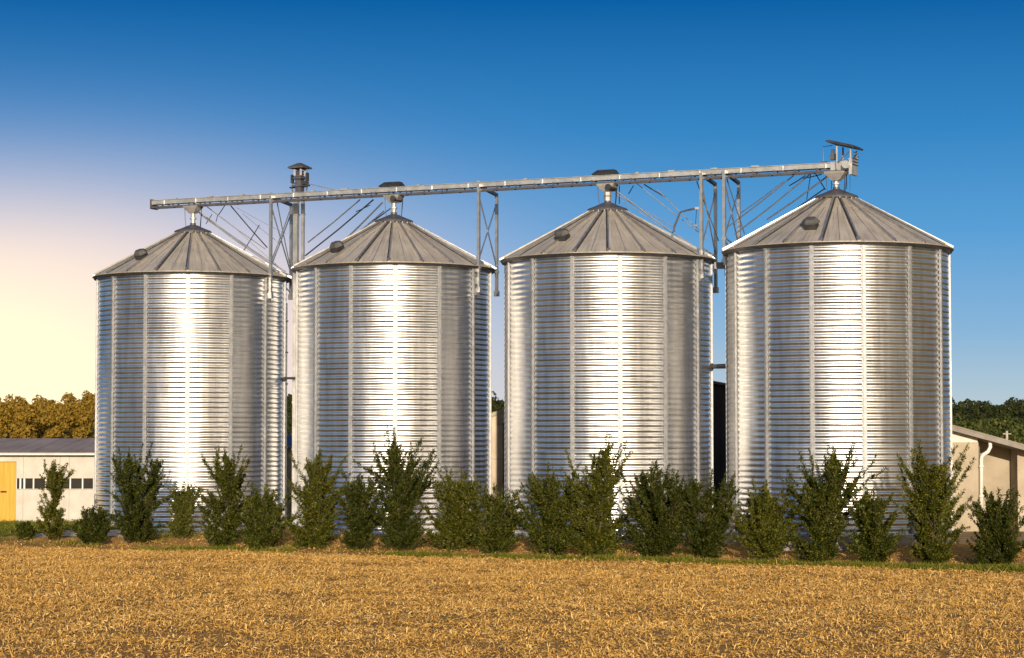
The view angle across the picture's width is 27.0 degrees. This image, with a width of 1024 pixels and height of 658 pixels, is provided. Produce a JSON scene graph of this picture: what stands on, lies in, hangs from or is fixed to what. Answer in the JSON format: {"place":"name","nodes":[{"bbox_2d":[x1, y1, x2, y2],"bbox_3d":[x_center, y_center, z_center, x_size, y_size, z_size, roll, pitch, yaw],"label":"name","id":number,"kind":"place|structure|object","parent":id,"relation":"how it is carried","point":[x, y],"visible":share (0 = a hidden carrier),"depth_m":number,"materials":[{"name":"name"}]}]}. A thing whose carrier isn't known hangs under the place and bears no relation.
{"place":"outdoors","nodes":[
{"label":"outdoors","id":0,"kind":"place"},
{"bbox_2d":[3,418,94,437],"bbox_3d":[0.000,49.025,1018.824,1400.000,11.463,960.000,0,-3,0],"label":"hill","id":1,"kind":"structure","parent":0,"point":[64,432],"depth_m":687.78,"materials":[{"name":"green plant"}]},
{"bbox_2d":[85,391,1023,437],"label":"woodland","id":2,"kind":"object","parent":1,"relation":"on","point":[970,411],"visible":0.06,"depth_m":711.58,"materials":[{"name":"green plant"}]},
{"bbox_2d":[34,529,202,536],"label":"path","id":3,"kind":"structure","parent":0,"point":[111,533],"depth_m":76.88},
{"bbox_2d":[285,434,291,445],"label":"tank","id":4,"kind":"object","parent":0,"point":[289,439],"visible":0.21,"depth_m":95.46,"materials":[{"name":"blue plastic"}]},
{"bbox_2d":[0,524,1023,657],"bbox_3d":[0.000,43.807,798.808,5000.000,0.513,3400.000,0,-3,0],"label":"ground","id":5,"kind":"structure","parent":0,"point":[966,552],"depth_m":45.63,"materials":[{"name":"soil"}]},
{"bbox_2d":[12,520,40,540],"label":"shrub","id":6,"kind":"object","parent":5,"relation":"on","point":[24,530],"visible":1,"depth_m":75.50,"materials":[{"name":"green plant"}]},
{"bbox_2d":[0,438,94,522],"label":"barn","id":7,"kind":"structure","parent":5,"relation":"on","point":[22,462],"depth_m":85.83,"materials":[{"name":"beige paint"}]},
{"bbox_2d":[0,462,15,522],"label":"door","id":8,"kind":"structure","parent":7,"relation":"in","point":[7,469],"depth_m":85.83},
{"bbox_2d":[25,479,32,487],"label":"window","id":9,"kind":"structure","parent":7,"relation":"in","point":[29,482],"depth_m":85.89,"materials":[{"name":"black glass"}]},
{"bbox_2d":[34,479,44,487],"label":"window","id":10,"kind":"structure","parent":7,"relation":"in","point":[37,481],"depth_m":85.89,"materials":[{"name":"black glass"}]},
{"bbox_2d":[63,479,69,487],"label":"window","id":11,"kind":"structure","parent":7,"relation":"in","point":[68,481],"depth_m":85.89,"materials":[{"name":"black glass"}]},
{"bbox_2d":[71,479,81,487],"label":"window","id":12,"kind":"structure","parent":7,"relation":"in","point":[75,483],"depth_m":85.89,"materials":[{"name":"black glass"}]},
{"bbox_2d":[83,479,92,487],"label":"window","id":13,"kind":"structure","parent":7,"relation":"in","point":[88,483],"depth_m":85.89,"materials":[{"name":"black glass"}]},
{"bbox_2d":[0,390,94,437],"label":"autumn woodland","id":14,"kind":"object","parent":5,"relation":"on","point":[23,417],"visible":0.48,"depth_m":593.71,"materials":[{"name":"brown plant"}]},
{"bbox_2d":[36,459,74,540],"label":"shrub","id":15,"kind":"object","parent":5,"relation":"on","point":[54,486],"visible":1,"depth_m":75.12,"materials":[{"name":"green plant"}]},
{"bbox_2d":[0,525,116,535],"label":"lawn","id":16,"kind":"structure","parent":5,"relation":"on","point":[5,534],"depth_m":78.77,"materials":[{"name":"green plant"}]},
{"bbox_2d":[66,505,112,545],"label":"shrub","id":17,"kind":"object","parent":5,"relation":"on","point":[93,524],"visible":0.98,"depth_m":74.39,"materials":[{"name":"green plant"}]},
{"bbox_2d":[98,442,181,544],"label":"shrub","id":18,"kind":"object","parent":5,"relation":"on","point":[137,527],"visible":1,"depth_m":73.75,"materials":[{"name":"green plant"}]},
{"bbox_2d":[166,481,204,538],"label":"shrub","id":19,"kind":"object","parent":5,"relation":"on","point":[182,506],"visible":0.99,"depth_m":74.66,"materials":[{"name":"green plant"}]},
{"bbox_2d":[92,223,291,530],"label":"grain silo","id":20,"kind":"object","parent":5,"relation":"on","point":[190,361],"visible":0.85,"depth_m":79.28,"materials":[{"name":"metal"}]},
{"bbox_2d":[265,196,292,300],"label":"support trestle","id":21,"kind":"object","parent":20,"relation":"attached to","point":[269,296],"visible":0.96,"depth_m":81.40,"materials":[{"name":"metal"}]},
{"bbox_2d":[284,303,287,520],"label":"conduit","id":22,"kind":"object","parent":20,"relation":"attached to","point":[286,415],"visible":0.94,"depth_m":81.40,"materials":[{"name":"metal"}]},
{"bbox_2d":[281,377,294,379],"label":"link pipe","id":23,"kind":"object","parent":20,"relation":"attached to","point":[285,378],"visible":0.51,"depth_m":81.30,"materials":[{"name":"metal"}]},
{"bbox_2d":[150,140,862,271],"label":"grain conveyor","id":24,"kind":"object","parent":20,"relation":"on","point":[838,171],"visible":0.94,"depth_m":75.48,"materials":[{"name":"metal"}]},
{"bbox_2d":[191,444,253,546],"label":"shrub","id":25,"kind":"object","parent":5,"relation":"on","point":[228,482],"visible":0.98,"depth_m":72.30,"materials":[{"name":"green plant"}]},
{"bbox_2d":[233,482,302,549],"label":"shrub","id":26,"kind":"object","parent":5,"relation":"on","point":[266,515],"visible":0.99,"depth_m":71.46,"materials":[{"name":"green plant"}]},
{"bbox_2d":[285,446,291,519],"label":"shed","id":27,"kind":"structure","parent":5,"relation":"on","point":[289,477],"depth_m":87.80,"materials":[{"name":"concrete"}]},
{"bbox_2d":[287,163,311,522],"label":"bucket elevator","id":28,"kind":"object","parent":5,"relation":"on","point":[298,177],"visible":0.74,"depth_m":81.77,"materials":[{"name":"metal"}]},
{"bbox_2d":[281,447,349,548],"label":"shrub","id":29,"kind":"object","parent":5,"relation":"on","point":[318,525],"visible":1,"depth_m":70.80,"materials":[{"name":"green plant"}]},
{"bbox_2d":[330,468,388,549],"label":"shrub","id":30,"kind":"object","parent":5,"relation":"on","point":[360,520],"visible":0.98,"depth_m":70.11,"materials":[{"name":"green plant"}]},
{"bbox_2d":[291,212,495,534],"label":"grain silo","id":31,"kind":"object","parent":5,"relation":"on","point":[393,320],"visible":0.81,"depth_m":75.11,"materials":[{"name":"metal"}]},
{"bbox_2d":[475,184,499,296],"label":"support trestle","id":32,"kind":"object","parent":31,"relation":"attached to","point":[478,289],"visible":0.96,"depth_m":77.07,"materials":[{"name":"metal"}]},
{"bbox_2d":[353,425,439,551],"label":"shrub","id":33,"kind":"object","parent":5,"relation":"on","point":[408,485],"visible":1,"depth_m":69.48,"materials":[{"name":"green plant"}]},
{"bbox_2d":[415,465,484,550],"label":"shrub","id":34,"kind":"object","parent":5,"relation":"on","point":[453,526],"visible":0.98,"depth_m":68.46,"materials":[{"name":"green plant"}]},
{"bbox_2d":[453,483,525,553],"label":"shrub","id":35,"kind":"object","parent":5,"relation":"on","point":[497,537],"visible":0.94,"depth_m":67.99,"materials":[{"name":"green plant"}]},
{"bbox_2d":[492,409,503,520],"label":"concrete building","id":36,"kind":"structure","parent":5,"relation":"on","point":[498,447],"depth_m":84.86,"materials":[{"name":"concrete"}]},
{"bbox_2d":[0,531,1023,657],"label":"straw stubble","id":37,"kind":"object","parent":5,"relation":"on","point":[66,560],"visible":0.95,"depth_m":48.03,"materials":[{"name":"yellow plant"}]},
{"bbox_2d":[503,461,588,555],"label":"shrub","id":38,"kind":"object","parent":5,"relation":"on","point":[548,499],"visible":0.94,"depth_m":67.09,"materials":[{"name":"green plant"}]},
{"bbox_2d":[556,431,632,556],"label":"shrub","id":39,"kind":"object","parent":5,"relation":"on","point":[596,535],"visible":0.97,"depth_m":66.61,"materials":[{"name":"green plant"}]},
{"bbox_2d":[500,201,715,543],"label":"grain silo","id":40,"kind":"object","parent":5,"relation":"on","point":[607,317],"visible":0.86,"depth_m":71.13,"materials":[{"name":"metal"}]},
{"bbox_2d":[673,207,698,231],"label":"davit arm","id":41,"kind":"object","parent":40,"relation":"attached to","point":[694,208],"visible":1,"depth_m":72.77},
{"bbox_2d":[699,173,718,292],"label":"support trestle","id":42,"kind":"object","parent":40,"relation":"attached to","point":[702,248],"visible":0.94,"depth_m":73.40,"materials":[{"name":"metal"}]},
{"bbox_2d":[710,363,725,369],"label":"link pipe","id":43,"kind":"object","parent":40,"relation":"attached to","point":[717,366],"visible":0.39,"depth_m":73.14,"materials":[{"name":"metal"}]},
{"bbox_2d":[616,458,709,556],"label":"shrub","id":44,"kind":"object","parent":5,"relation":"on","point":[654,515],"visible":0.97,"depth_m":65.43,"materials":[{"name":"green plant"}]},
{"bbox_2d":[665,468,741,558],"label":"shrub","id":45,"kind":"object","parent":5,"relation":"on","point":[706,536],"visible":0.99,"depth_m":65.02,"materials":[{"name":"green plant"}]},
{"bbox_2d":[713,381,728,505],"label":"dark barn","id":46,"kind":"structure","parent":5,"relation":"on","point":[719,429],"depth_m":89.89,"materials":[{"name":"metal"}]},
{"bbox_2d":[725,476,808,560],"bbox_3d":[7.747,5.778,64.689,2.746,2.669,2.468,0,-3,0],"label":"shrub","id":47,"kind":"object","parent":5,"relation":"on","point":[763,529],"visible":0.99,"depth_m":64.25,"materials":[{"name":"green plant"}]},
{"bbox_2d":[780,439,889,563],"bbox_3d":[9.624,5.162,63.594,3.241,3.785,2.344,-1,-3,18],"label":"shrub","id":48,"kind":"object","parent":5,"relation":"on","point":[822,507],"visible":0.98,"depth_m":63.43,"materials":[{"name":"green plant"}]},
{"bbox_2d":[721,187,955,550],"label":"grain silo","id":49,"kind":"object","parent":5,"relation":"on","point":[838,324],"visible":0.81,"depth_m":67.22,"materials":[{"name":"metal"}]},
{"bbox_2d":[714,170,741,273],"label":"support trestle","id":50,"kind":"object","parent":49,"relation":"attached to","point":[719,265],"visible":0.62,"depth_m":72.15,"materials":[{"name":"metal"}]},
{"bbox_2d":[837,484,910,562],"bbox_3d":[10.782,5.802,63.192,2.077,2.518,2.067,-3,-4,45],"label":"shrub","id":51,"kind":"object","parent":5,"relation":"on","point":[874,540],"visible":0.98,"depth_m":62.85,"materials":[{"name":"green plant"}]},
{"bbox_2d":[888,439,976,564],"bbox_3d":[12.325,5.066,62.529,2.687,3.757,2.367,0,-3,0],"label":"shrub","id":52,"kind":"object","parent":5,"relation":"on","point":[930,505],"visible":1,"depth_m":62.23,"materials":[{"name":"green plant"}]},
{"bbox_2d":[949,415,1023,443],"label":"hedgerow","id":53,"kind":"object","parent":5,"relation":"on","point":[1014,427],"visible":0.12,"depth_m":494.91,"materials":[{"name":"green plant"}]},
{"bbox_2d":[950,425,1023,530],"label":"gable building","id":54,"kind":"structure","parent":5,"relation":"on","point":[998,463],"depth_m":77.93,"materials":[{"name":"white paint"}]},
{"bbox_2d":[956,531,1023,543],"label":"foundation wall","id":55,"kind":"structure","parent":5,"relation":"on","point":[964,536],"depth_m":69.26,"materials":[{"name":"grey concrete"}]},
{"bbox_2d":[965,485,1023,564],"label":"shrub","id":56,"kind":"object","parent":5,"relation":"on","point":[996,542],"visible":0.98,"depth_m":61.30,"materials":[{"name":"green plant"}]},
{"bbox_2d":[0,519,1023,572],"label":"grass","id":57,"kind":"structure","parent":0,"point":[1016,567],"depth_m":64.99,"materials":[{"name":"green plant"}]},
{"bbox_2d":[0,0,1023,406],"label":"sky","id":58,"kind":"structure","parent":0,"point":[108,108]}
]}

